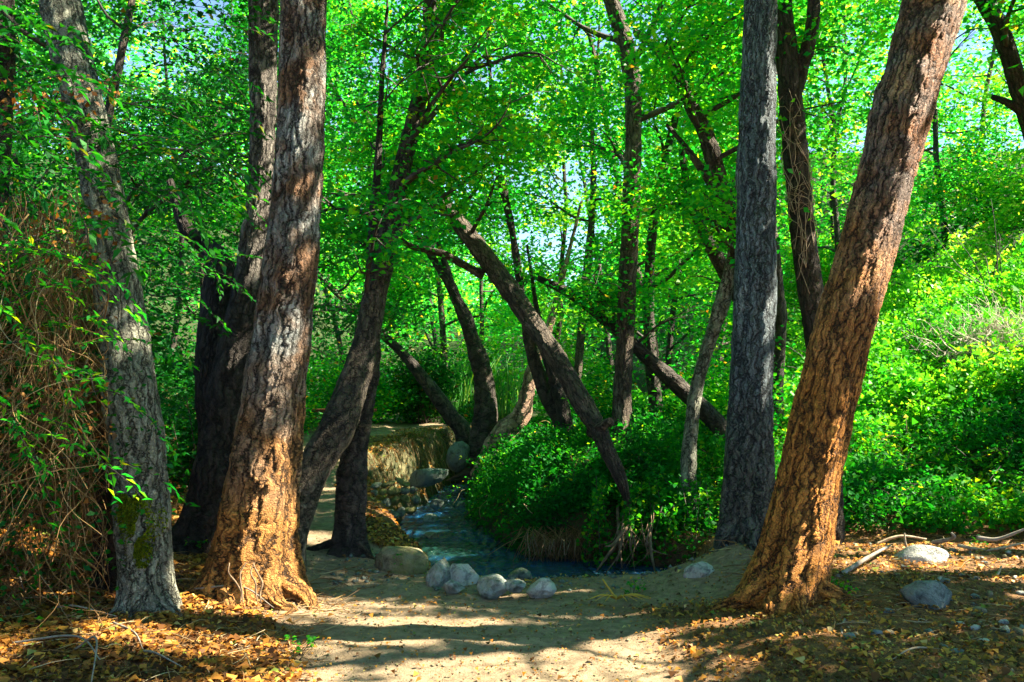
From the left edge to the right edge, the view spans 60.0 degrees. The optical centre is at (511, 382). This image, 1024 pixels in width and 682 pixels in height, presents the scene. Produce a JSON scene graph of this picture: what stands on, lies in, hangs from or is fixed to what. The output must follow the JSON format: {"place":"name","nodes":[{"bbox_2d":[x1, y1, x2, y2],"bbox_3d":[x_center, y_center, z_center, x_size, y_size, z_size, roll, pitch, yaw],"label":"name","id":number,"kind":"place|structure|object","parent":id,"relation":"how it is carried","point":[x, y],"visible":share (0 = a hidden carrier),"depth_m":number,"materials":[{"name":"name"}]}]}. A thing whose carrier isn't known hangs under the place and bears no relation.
{"place":"outdoors","nodes":[
{"label":"outdoors","id":0,"kind":"place"},
{"bbox_2d":[0,151,1023,681],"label":"ground","id":1,"kind":"structure","parent":0,"point":[434,645],"depth_m":6.11,"materials":[{"name":"soil"}]},
{"bbox_2d":[0,0,41,507],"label":"tree","id":2,"kind":"object","parent":1,"relation":"on","point":[7,64],"visible":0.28,"depth_m":6.96,"materials":[{"name":"brown plant"}]},
{"bbox_2d":[0,74,119,653],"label":"vine tangle","id":3,"kind":"object","parent":1,"relation":"on","point":[68,311],"visible":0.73,"depth_m":5.63,"materials":[{"name":"brown plant"}]},
{"bbox_2d":[0,214,199,531],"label":"leafy spray","id":4,"kind":"object","parent":3,"relation":"hanging from","point":[89,268],"visible":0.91,"depth_m":5.25,"materials":[{"name":"green plant"}]},
{"bbox_2d":[10,0,175,193],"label":"tree","id":5,"kind":"object","parent":1,"relation":"on","point":[91,28],"visible":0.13,"depth_m":24.83,"materials":[{"name":"green plant"}]},
{"bbox_2d":[0,425,190,584],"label":"fallen leaves","id":6,"kind":"object","parent":1,"relation":"on","point":[173,498],"visible":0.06,"depth_m":7.24,"materials":[{"name":"brown plant"}]},
{"bbox_2d":[0,31,195,626],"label":"shrub","id":7,"kind":"object","parent":1,"relation":"on","point":[12,534],"visible":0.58,"depth_m":5.58,"materials":[{"name":"green plant"}]},
{"bbox_2d":[11,2,186,230],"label":"tree","id":8,"kind":"object","parent":1,"relation":"on","point":[15,160],"visible":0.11,"depth_m":17.15,"materials":[{"name":"green plant"}]},
{"bbox_2d":[7,197,193,506],"bbox_3d":[-4.429,-0.317,7.957,2.260,3.092,2.721,0,0,25],"label":"shrub","id":9,"kind":"object","parent":1,"relation":"on","point":[148,315],"visible":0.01,"depth_m":8.07,"materials":[{"name":"green plant"}]},
{"bbox_2d":[8,214,199,476],"bbox_3d":[-4.889,-0.334,9.897,3.120,2.953,2.978,0,0,-36],"label":"shrub","id":10,"kind":"object","parent":1,"relation":"on","point":[158,334],"visible":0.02,"depth_m":9.82,"materials":[{"name":"green plant"}]},
{"bbox_2d":[38,0,183,617],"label":"tree","id":11,"kind":"object","parent":1,"relation":"on","point":[145,581],"visible":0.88,"depth_m":5.92,"materials":[{"name":"grey plant"}]},
{"bbox_2d":[0,5,260,332],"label":"leafy spray","id":12,"kind":"object","parent":11,"relation":"attached to","point":[94,125],"visible":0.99,"depth_m":5.32,"materials":[{"name":"green plant"}]},
{"bbox_2d":[9,0,237,310],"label":"tree","id":13,"kind":"object","parent":1,"relation":"on","point":[60,150],"visible":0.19,"depth_m":13.37,"materials":[{"name":"green plant"}]},
{"bbox_2d":[59,261,195,510],"bbox_3d":[-3.822,0.021,8.967,1.704,2.711,1.806,0,0,-20],"label":"shrub","id":14,"kind":"object","parent":1,"relation":"on","point":[168,342],"visible":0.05,"depth_m":9.14,"materials":[{"name":"green plant"}]},
{"bbox_2d":[0,0,279,593],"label":"tree","id":15,"kind":"object","parent":1,"relation":"on","point":[112,577],"visible":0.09,"depth_m":6.29,"materials":[{"name":"brown plant"}]},
{"bbox_2d":[11,0,335,357],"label":"tree","id":16,"kind":"object","parent":1,"relation":"on","point":[182,239],"visible":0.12,"depth_m":25.52,"materials":[{"name":"green plant"}]},
{"bbox_2d":[157,356,197,498],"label":"shrub","id":17,"kind":"object","parent":1,"relation":"on","point":[194,432],"visible":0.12,"depth_m":10.73,"materials":[{"name":"green plant"}]},
{"bbox_2d":[9,0,398,346],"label":"tree","id":18,"kind":"object","parent":1,"relation":"on","point":[118,66],"visible":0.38,"depth_m":10.66,"materials":[{"name":"green plant"}]},
{"bbox_2d":[0,486,430,681],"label":"fallen leaves","id":19,"kind":"object","parent":1,"relation":"on","point":[205,664],"visible":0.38,"depth_m":5.25,"materials":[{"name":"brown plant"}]},
{"bbox_2d":[64,0,374,322],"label":"tree","id":20,"kind":"object","parent":1,"relation":"on","point":[167,291],"visible":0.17,"depth_m":16.69,"materials":[{"name":"green plant"}]},
{"bbox_2d":[167,0,278,555],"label":"tree","id":21,"kind":"object","parent":1,"relation":"on","point":[219,363],"visible":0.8,"depth_m":7.79,"materials":[{"name":"brown plant"}]},
{"bbox_2d":[125,1,337,271],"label":"tree","id":22,"kind":"object","parent":1,"relation":"on","point":[233,9],"visible":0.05,"depth_m":38.06,"materials":[{"name":"green plant"}]},
{"bbox_2d":[42,424,433,543],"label":"fallen leaves","id":23,"kind":"object","parent":1,"relation":"on","point":[374,506],"visible":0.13,"depth_m":10.18,"materials":[{"name":"brown plant"}]},
{"bbox_2d":[49,0,456,372],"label":"tree","id":24,"kind":"object","parent":1,"relation":"on","point":[347,309],"visible":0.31,"depth_m":13.55,"materials":[{"name":"green plant"}]},
{"bbox_2d":[185,0,327,615],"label":"tree","id":25,"kind":"object","parent":1,"relation":"on","point":[258,519],"visible":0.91,"depth_m":6.43,"materials":[{"name":"brown plant"}]},
{"bbox_2d":[106,11,279,358],"bbox_3d":[-2.447,-1.668,7.243,1.694,2.966,1.660,0,0,0],"label":"leafy spray","id":26,"kind":"object","parent":25,"relation":"hanging from","point":[223,71],"visible":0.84,"depth_m":7.26,"materials":[{"name":"green plant"}]},
{"bbox_2d":[125,87,470,483],"bbox_3d":[-4.153,-1.533,17.002,7.018,7.628,4.088,0,0,7],"label":"tree","id":27,"kind":"object","parent":1,"relation":"on","point":[456,422],"visible":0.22,"depth_m":16.47,"materials":[{"name":"green plant"}]},
{"bbox_2d":[144,0,463,368],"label":"tree","id":28,"kind":"object","parent":1,"relation":"on","point":[325,290],"visible":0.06,"depth_m":27.11,"materials":[{"name":"green plant"}]},
{"bbox_2d":[306,336,421,423],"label":"shrub","id":29,"kind":"object","parent":1,"relation":"on","point":[385,404],"visible":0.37,"depth_m":18.41,"materials":[{"name":"green plant"}]},
{"bbox_2d":[335,425,454,498],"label":"grass","id":30,"kind":"structure","parent":1,"relation":"on","point":[411,436],"depth_m":14.52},
{"bbox_2d":[208,0,582,480],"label":"tree","id":31,"kind":"object","parent":1,"relation":"on","point":[485,425],"visible":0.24,"depth_m":14.88,"materials":[{"name":"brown plant"}]},
{"bbox_2d":[370,477,420,518],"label":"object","id":32,"kind":"structure","parent":1,"relation":"on","point":[396,500],"depth_m":11.81,"materials":[{"name":"stone"}]},
{"bbox_2d":[375,546,428,574],"bbox_3d":[-0.954,1.583,7.668,0.475,0.348,0.362,0,0,0],"label":"rock","id":33,"kind":"object","parent":1,"relation":"on","point":[411,560],"visible":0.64,"depth_m":7.55,"materials":[{"name":"stone"}]},
{"bbox_2d":[318,0,496,350],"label":"tree","id":34,"kind":"object","parent":1,"relation":"on","point":[404,330],"visible":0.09,"depth_m":19.86,"materials":[{"name":"green plant"}]},
{"bbox_2d":[368,431,455,503],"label":"bank roots","id":35,"kind":"object","parent":1,"relation":"hanging from","point":[404,448],"visible":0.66,"depth_m":14.32,"materials":[{"name":"plant"}]},
{"bbox_2d":[319,0,516,557],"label":"tree","id":36,"kind":"object","parent":1,"relation":"on","point":[349,532],"visible":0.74,"depth_m":8.16,"materials":[{"name":"green plant"}]},
{"bbox_2d":[374,341,474,424],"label":"shrub","id":37,"kind":"object","parent":1,"relation":"on","point":[437,375],"visible":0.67,"depth_m":18.71,"materials":[{"name":"green plant"}]},
{"bbox_2d":[409,468,448,487],"bbox_3d":[-1.232,1.424,13.327,0.448,0.308,0.593,0,0,-39],"label":"boulder","id":38,"kind":"object","parent":1,"relation":"on","point":[426,477],"visible":0.99,"depth_m":13.14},
{"bbox_2d":[334,426,526,521],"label":"fallen leaves","id":39,"kind":"object","parent":1,"relation":"on","point":[395,432],"visible":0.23,"depth_m":14.15,"materials":[{"name":"brown plant"}]},
{"bbox_2d":[426,557,450,586],"bbox_3d":[-0.604,1.583,7.185,0.197,0.310,0.198,0,0,29],"label":"rock","id":40,"kind":"object","parent":1,"relation":"on","point":[438,574],"visible":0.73,"depth_m":7.12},
{"bbox_2d":[322,0,559,380],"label":"tree","id":41,"kind":"object","parent":1,"relation":"on","point":[440,309],"visible":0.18,"depth_m":21.87,"materials":[{"name":"green plant"}]},
{"bbox_2d":[192,0,705,571],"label":"tree","id":42,"kind":"object","parent":1,"relation":"on","point":[328,442],"visible":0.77,"depth_m":8.39,"materials":[{"name":"green plant"}]},
{"bbox_2d":[446,441,469,472],"bbox_3d":[-0.892,1.242,14.903,0.430,0.535,0.444,0,0,0],"label":"boulder","id":43,"kind":"object","parent":1,"relation":"on","point":[456,451],"visible":0.95,"depth_m":14.74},
{"bbox_2d":[450,563,478,585],"bbox_3d":[-0.395,1.594,7.232,0.237,0.244,0.180,0,0,-30],"label":"rock","id":44,"kind":"object","parent":1,"relation":"on","point":[464,574],"visible":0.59,"depth_m":7.17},
{"bbox_2d":[426,308,523,416],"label":"shrub","id":45,"kind":"object","parent":1,"relation":"on","point":[493,344],"visible":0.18,"depth_m":21.03,"materials":[{"name":"green plant"}]},
{"bbox_2d":[323,18,631,511],"bbox_3d":[-0.938,-1.616,10.971,2.986,5.983,5.085,0,0,-25],"label":"tree","id":46,"kind":"object","parent":1,"relation":"on","point":[523,310],"visible":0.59,"depth_m":10.32,"materials":[{"name":"green plant"}]},
{"bbox_2d":[428,355,535,422],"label":"reeds","id":47,"kind":"object","parent":1,"relation":"on","point":[503,404],"visible":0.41,"depth_m":19.72,"materials":[{"name":"plant"}]},
{"bbox_2d":[477,573,507,598],"bbox_3d":[-0.146,1.582,6.877,0.251,0.187,0.217,0,0,0],"label":"rock","id":48,"kind":"object","parent":1,"relation":"on","point":[491,586],"visible":0.98,"depth_m":6.81,"materials":[{"name":"stone"}]},
{"bbox_2d":[399,12,610,349],"bbox_3d":[-1.406,-5.677,30.672,7.428,12.551,9.653,0,0,-19],"label":"tree","id":49,"kind":"object","parent":1,"relation":"on","point":[481,289],"visible":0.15,"depth_m":30.72,"materials":[{"name":"green plant"}]},
{"bbox_2d":[375,0,642,437],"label":"tree","id":50,"kind":"object","parent":1,"relation":"on","point":[550,392],"visible":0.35,"depth_m":12.43,"materials":[{"name":"green plant"}]},
{"bbox_2d":[0,504,1023,681],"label":"twig litter","id":51,"kind":"object","parent":1,"relation":"on","point":[341,603],"visible":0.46,"depth_m":5.85,"materials":[{"name":"wood"}]},
{"bbox_2d":[8,161,1018,492],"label":"undergrowth","id":52,"kind":"object","parent":1,"relation":"on","point":[954,225],"visible":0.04,"depth_m":25.30,"materials":[{"name":"green plant"}]},
{"bbox_2d":[11,0,1023,359],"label":"distant wood","id":53,"kind":"object","parent":1,"relation":"on","point":[469,296],"visible":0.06,"depth_m":48.63,"materials":[{"name":"plant"}]},
{"bbox_2d":[330,543,741,593],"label":"pebbles","id":54,"kind":"object","parent":1,"relation":"on","point":[613,575],"visible":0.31,"depth_m":7.30,"materials":[{"name":"stone"}]},
{"bbox_2d":[526,578,556,598],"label":"rock","id":55,"kind":"object","parent":1,"relation":"on","point":[542,588],"visible":1,"depth_m":6.76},
{"bbox_2d":[436,2,652,343],"bbox_3d":[0.954,-5.233,22.661,6.105,12.048,6.794,0,0,0],"label":"tree","id":56,"kind":"object","parent":1,"relation":"on","point":[565,226],"visible":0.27,"depth_m":22.87,"materials":[{"name":"green plant"}]},
{"bbox_2d":[489,525,607,561],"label":"dead grass","id":57,"kind":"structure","parent":1,"relation":"on","point":[538,538],"depth_m":9.59,"materials":[{"name":"plant"}]},
{"bbox_2d":[507,334,615,427],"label":"shrub","id":58,"kind":"object","parent":1,"relation":"on","point":[567,350],"visible":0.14,"depth_m":16.38,"materials":[{"name":"green plant"}]},
{"bbox_2d":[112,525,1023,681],"bbox_3d":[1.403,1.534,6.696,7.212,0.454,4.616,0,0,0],"label":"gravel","id":59,"kind":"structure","parent":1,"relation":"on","point":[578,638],"depth_m":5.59,"materials":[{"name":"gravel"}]},
{"bbox_2d":[462,8,706,388],"bbox_3d":[2.237,-6.178,30.775,9.747,13.366,9.507,0,0,0],"label":"tree","id":60,"kind":"object","parent":1,"relation":"on","point":[607,342],"visible":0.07,"depth_m":30.89,"materials":[{"name":"green plant"}]},
{"bbox_2d":[457,0,721,413],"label":"tree","id":61,"kind":"object","parent":1,"relation":"on","point":[579,350],"visible":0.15,"depth_m":15.95,"materials":[{"name":"green plant"}]},
{"bbox_2d":[452,226,732,441],"bbox_3d":[1.038,-0.465,11.778,3.122,3.383,4.634,0,0,-23],"label":"tree","id":62,"kind":"object","parent":1,"relation":"on","point":[711,418],"visible":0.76,"depth_m":11.09,"materials":[{"name":"green plant"}]},
{"bbox_2d":[462,395,724,565],"bbox_3d":[0.961,1.122,13.137,3.593,1.832,7.766,0,0,0],"label":"ivy","id":63,"kind":"object","parent":1,"relation":"on","point":[523,449],"visible":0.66,"depth_m":10.62,"materials":[{"name":"green plant"}]},
{"bbox_2d":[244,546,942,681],"bbox_3d":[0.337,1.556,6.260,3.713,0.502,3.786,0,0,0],"label":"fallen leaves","id":64,"kind":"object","parent":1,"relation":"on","point":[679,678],"visible":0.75,"depth_m":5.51,"materials":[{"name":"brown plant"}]},
{"bbox_2d":[521,504,667,573],"bbox_3d":[0.866,1.632,9.404,1.532,0.742,0.951,0,0,8],"label":"root curtain","id":65,"kind":"object","parent":1,"relation":"hanging from","point":[619,540],"visible":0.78,"depth_m":9.06,"materials":[{"name":"plant"}]},
{"bbox_2d":[560,356,649,452],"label":"shrub","id":66,"kind":"object","parent":1,"relation":"on","point":[604,400],"visible":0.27,"depth_m":11.34,"materials":[{"name":"green plant"}]},
{"bbox_2d":[507,435,722,566],"bbox_3d":[1.375,1.320,9.801,2.858,1.429,1.045,0,0,0],"label":"hanging ivy","id":67,"kind":"object","parent":1,"relation":"on","point":[575,508],"visible":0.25,"depth_m":9.86,"materials":[{"name":"green plant"}]},
{"bbox_2d":[231,505,1023,681],"bbox_3d":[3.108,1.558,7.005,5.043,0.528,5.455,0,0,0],"label":"fallen leaves","id":68,"kind":"object","parent":1,"relation":"on","point":[803,658],"visible":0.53,"depth_m":5.28,"materials":[{"name":"orange plant"}]},
{"bbox_2d":[576,467,718,567],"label":"creeper","id":69,"kind":"object","parent":1,"relation":"on","point":[596,494],"visible":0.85,"depth_m":9.28,"materials":[{"name":"green plant"}]},
{"bbox_2d":[561,46,734,314],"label":"tree","id":70,"kind":"object","parent":1,"relation":"on","point":[644,159],"visible":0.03,"depth_m":39.01,"materials":[{"name":"green plant"}]},
{"bbox_2d":[476,0,848,398],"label":"tree","id":71,"kind":"object","parent":1,"relation":"on","point":[584,317],"visible":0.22,"depth_m":14.65,"materials":[{"name":"green plant"}]},
{"bbox_2d":[515,0,829,425],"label":"tree","id":72,"kind":"object","parent":1,"relation":"on","point":[653,383],"visible":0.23,"depth_m":12.62,"materials":[{"name":"green plant"}]},
{"bbox_2d":[498,0,860,447],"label":"tree","id":73,"kind":"object","parent":1,"relation":"on","point":[622,383],"visible":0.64,"depth_m":10.92,"materials":[{"name":"green plant"}]},
{"bbox_2d":[647,400,713,450],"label":"shrub","id":74,"kind":"object","parent":1,"relation":"on","point":[668,408],"visible":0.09,"depth_m":11.55,"materials":[{"name":"green plant"}]},
{"bbox_2d":[683,561,713,577],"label":"rock","id":75,"kind":"object","parent":1,"relation":"on","point":[700,569],"visible":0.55,"depth_m":6.93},
{"bbox_2d":[550,0,855,399],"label":"tree","id":76,"kind":"object","parent":1,"relation":"on","point":[670,335],"visible":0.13,"depth_m":19.57,"materials":[{"name":"green plant"}]},
{"bbox_2d":[564,1,863,375],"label":"tree","id":77,"kind":"object","parent":1,"relation":"on","point":[720,358],"visible":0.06,"depth_m":25.71,"materials":[{"name":"green plant"}]},
{"bbox_2d":[585,0,852,443],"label":"tree","id":78,"kind":"object","parent":1,"relation":"on","point":[781,319],"visible":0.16,"depth_m":11.96,"materials":[{"name":"green plant"}]},
{"bbox_2d":[636,301,803,438],"bbox_3d":[2.936,-0.085,12.142,2.259,2.232,2.362,0,0,-13],"label":"shrub","id":79,"kind":"object","parent":1,"relation":"on","point":[719,396],"visible":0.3,"depth_m":12.12,"materials":[{"name":"green plant"}]},
{"bbox_2d":[447,280,1023,528],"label":"runner stems","id":80,"kind":"object","parent":1,"relation":"on","point":[994,471],"visible":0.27,"depth_m":10.41,"materials":[{"name":"green plant"}]},
{"bbox_2d":[453,284,1023,518],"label":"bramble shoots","id":81,"kind":"object","parent":1,"relation":"on","point":[784,436],"visible":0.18,"depth_m":10.74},
{"bbox_2d":[707,0,777,553],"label":"tree","id":82,"kind":"object","parent":1,"relation":"on","point":[748,484],"visible":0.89,"depth_m":7.37,"materials":[{"name":"grey plant"}]},
{"bbox_2d":[603,0,888,350],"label":"tree","id":83,"kind":"object","parent":1,"relation":"on","point":[691,271],"visible":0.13,"depth_m":17.79,"materials":[{"name":"green plant"}]},
{"bbox_2d":[598,0,898,527],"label":"tree","id":84,"kind":"object","parent":1,"relation":"on","point":[718,315],"visible":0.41,"depth_m":9.65,"materials":[{"name":"green plant"}]},
{"bbox_2d":[572,0,950,300],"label":"tree","id":85,"kind":"object","parent":1,"relation":"on","point":[703,23],"visible":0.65,"depth_m":9.19,"materials":[{"name":"green plant"}]},
{"bbox_2d":[776,0,844,543],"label":"tree","id":86,"kind":"object","parent":1,"relation":"on","point":[792,70],"visible":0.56,"depth_m":8.80,"materials":[{"name":"brown plant"}]},
{"bbox_2d":[776,88,833,293],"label":"climbing vine","id":87,"kind":"object","parent":86,"relation":"attached to","point":[797,222],"visible":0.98,"depth_m":8.77,"materials":[{"name":"plant"}]},
{"bbox_2d":[665,8,957,311],"bbox_3d":[9.378,-9.120,29.551,9.294,13.931,12.637,0,0,0],"label":"tree","id":88,"kind":"object","parent":1,"relation":"on","point":[811,90],"visible":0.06,"depth_m":29.43,"materials":[{"name":"green plant"}]},
{"bbox_2d":[632,218,1023,457],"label":"sunlit ground cover","id":89,"kind":"object","parent":1,"relation":"on","point":[888,324],"visible":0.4,"depth_m":13.65,"materials":[{"name":"green plant"}]},
{"bbox_2d":[689,1,970,282],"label":"tree","id":90,"kind":"object","parent":1,"relation":"on","point":[837,224],"visible":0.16,"depth_m":19.35,"materials":[{"name":"green plant"}]},
{"bbox_2d":[705,0,966,618],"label":"tree","id":91,"kind":"object","parent":1,"relation":"on","point":[790,564],"visible":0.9,"depth_m":6.07,"materials":[{"name":"brown plant"}]},
{"bbox_2d":[779,215,932,340],"bbox_3d":[7.262,-2.406,21.056,4.329,3.128,3.547,0,0,-27],"label":"shrub","id":92,"kind":"object","parent":1,"relation":"on","point":[792,287],"visible":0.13,"depth_m":20.83,"materials":[{"name":"green plant"}]},
{"bbox_2d":[740,0,974,265],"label":"tree","id":93,"kind":"object","parent":1,"relation":"on","point":[851,78],"visible":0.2,"depth_m":24.11,"materials":[{"name":"green plant"}]},
{"bbox_2d":[700,339,1023,534],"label":"ground cover","id":94,"kind":"object","parent":1,"relation":"on","point":[874,471],"visible":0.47,"depth_m":10.17,"materials":[{"name":"green plant"}]},
{"bbox_2d":[777,2,1001,230],"bbox_3d":[13.383,-14.245,36.280,10.743,15.841,10.345,0,0,0],"label":"tree","id":95,"kind":"object","parent":1,"relation":"on","point":[845,78],"visible":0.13,"depth_m":36.46,"materials":[{"name":"green plant"}]},
{"bbox_2d":[776,0,1023,254],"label":"tree","id":96,"kind":"object","parent":1,"relation":"on","point":[935,125],"visible":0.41,"depth_m":22.66,"materials":[{"name":"green plant"}]},
{"bbox_2d":[808,0,1022,223],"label":"tree","id":97,"kind":"object","parent":1,"relation":"on","point":[988,75],"visible":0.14,"depth_m":27.23,"materials":[{"name":"green plant"}]},
{"bbox_2d":[893,544,948,563],"bbox_3d":[3.357,1.474,7.304,0.498,0.290,0.307,0,0,0],"label":"boulder","id":98,"kind":"object","parent":1,"relation":"on","point":[917,553],"visible":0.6,"depth_m":7.23,"materials":[{"name":"stone"}]},
{"bbox_2d":[900,580,951,609],"bbox_3d":[2.765,1.484,5.965,0.316,0.315,0.283,0,0,-42],"label":"rock","id":99,"kind":"object","parent":1,"relation":"on","point":[931,593],"visible":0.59,"depth_m":5.88,"materials":[{"name":"stone"}]},
{"bbox_2d":[892,177,1021,314],"bbox_3d":[7.864,-2.330,15.559,2.545,2.514,2.226,0,0,40],"label":"shrub","id":100,"kind":"object","parent":1,"relation":"on","point":[932,242],"visible":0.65,"depth_m":15.68,"materials":[{"name":"green plant"}]},
{"bbox_2d":[895,288,1023,377],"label":"dry shrub","id":101,"kind":"object","parent":1,"relation":"on","point":[999,328],"visible":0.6,"depth_m":12.53,"materials":[{"name":"plant"}]},
{"bbox_2d":[908,101,1023,243],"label":"shrub","id":102,"kind":"object","parent":1,"relation":"on","point":[977,153],"visible":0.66,"depth_m":20.89,"materials":[{"name":"green plant"}]},
{"bbox_2d":[936,17,1023,184],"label":"tree","id":103,"kind":"object","parent":1,"relation":"on","point":[978,96],"visible":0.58,"depth_m":19.81,"materials":[{"name":"green plant"}]},
{"bbox_2d":[936,0,1023,133],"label":"tree","id":104,"kind":"object","parent":1,"relation":"on","point":[983,87],"visible":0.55,"depth_m":14.22,"materials":[{"name":"green plant"}]},
{"bbox_2d":[936,142,1023,254],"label":"shrub","id":105,"kind":"object","parent":1,"relation":"on","point":[1013,200],"visible":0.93,"depth_m":17.10,"materials":[{"name":"green plant"}]},
{"bbox_2d":[958,0,1023,139],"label":"tree","id":106,"kind":"object","parent":1,"relation":"on","point":[996,20],"visible":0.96,"depth_m":9.33,"materials":[{"name":"brown plant"}]},
{"bbox_2d":[14,0,1023,304],"label":"sky","id":107,"kind":"structure","parent":0,"point":[198,3],"materials":[{"name":"blue"}]},
{"bbox_2d":[397,483,667,578],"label":"water","id":108,"kind":"structure","parent":0,"point":[459,540],"depth_m":10.27,"materials":[{"name":"liquid"}]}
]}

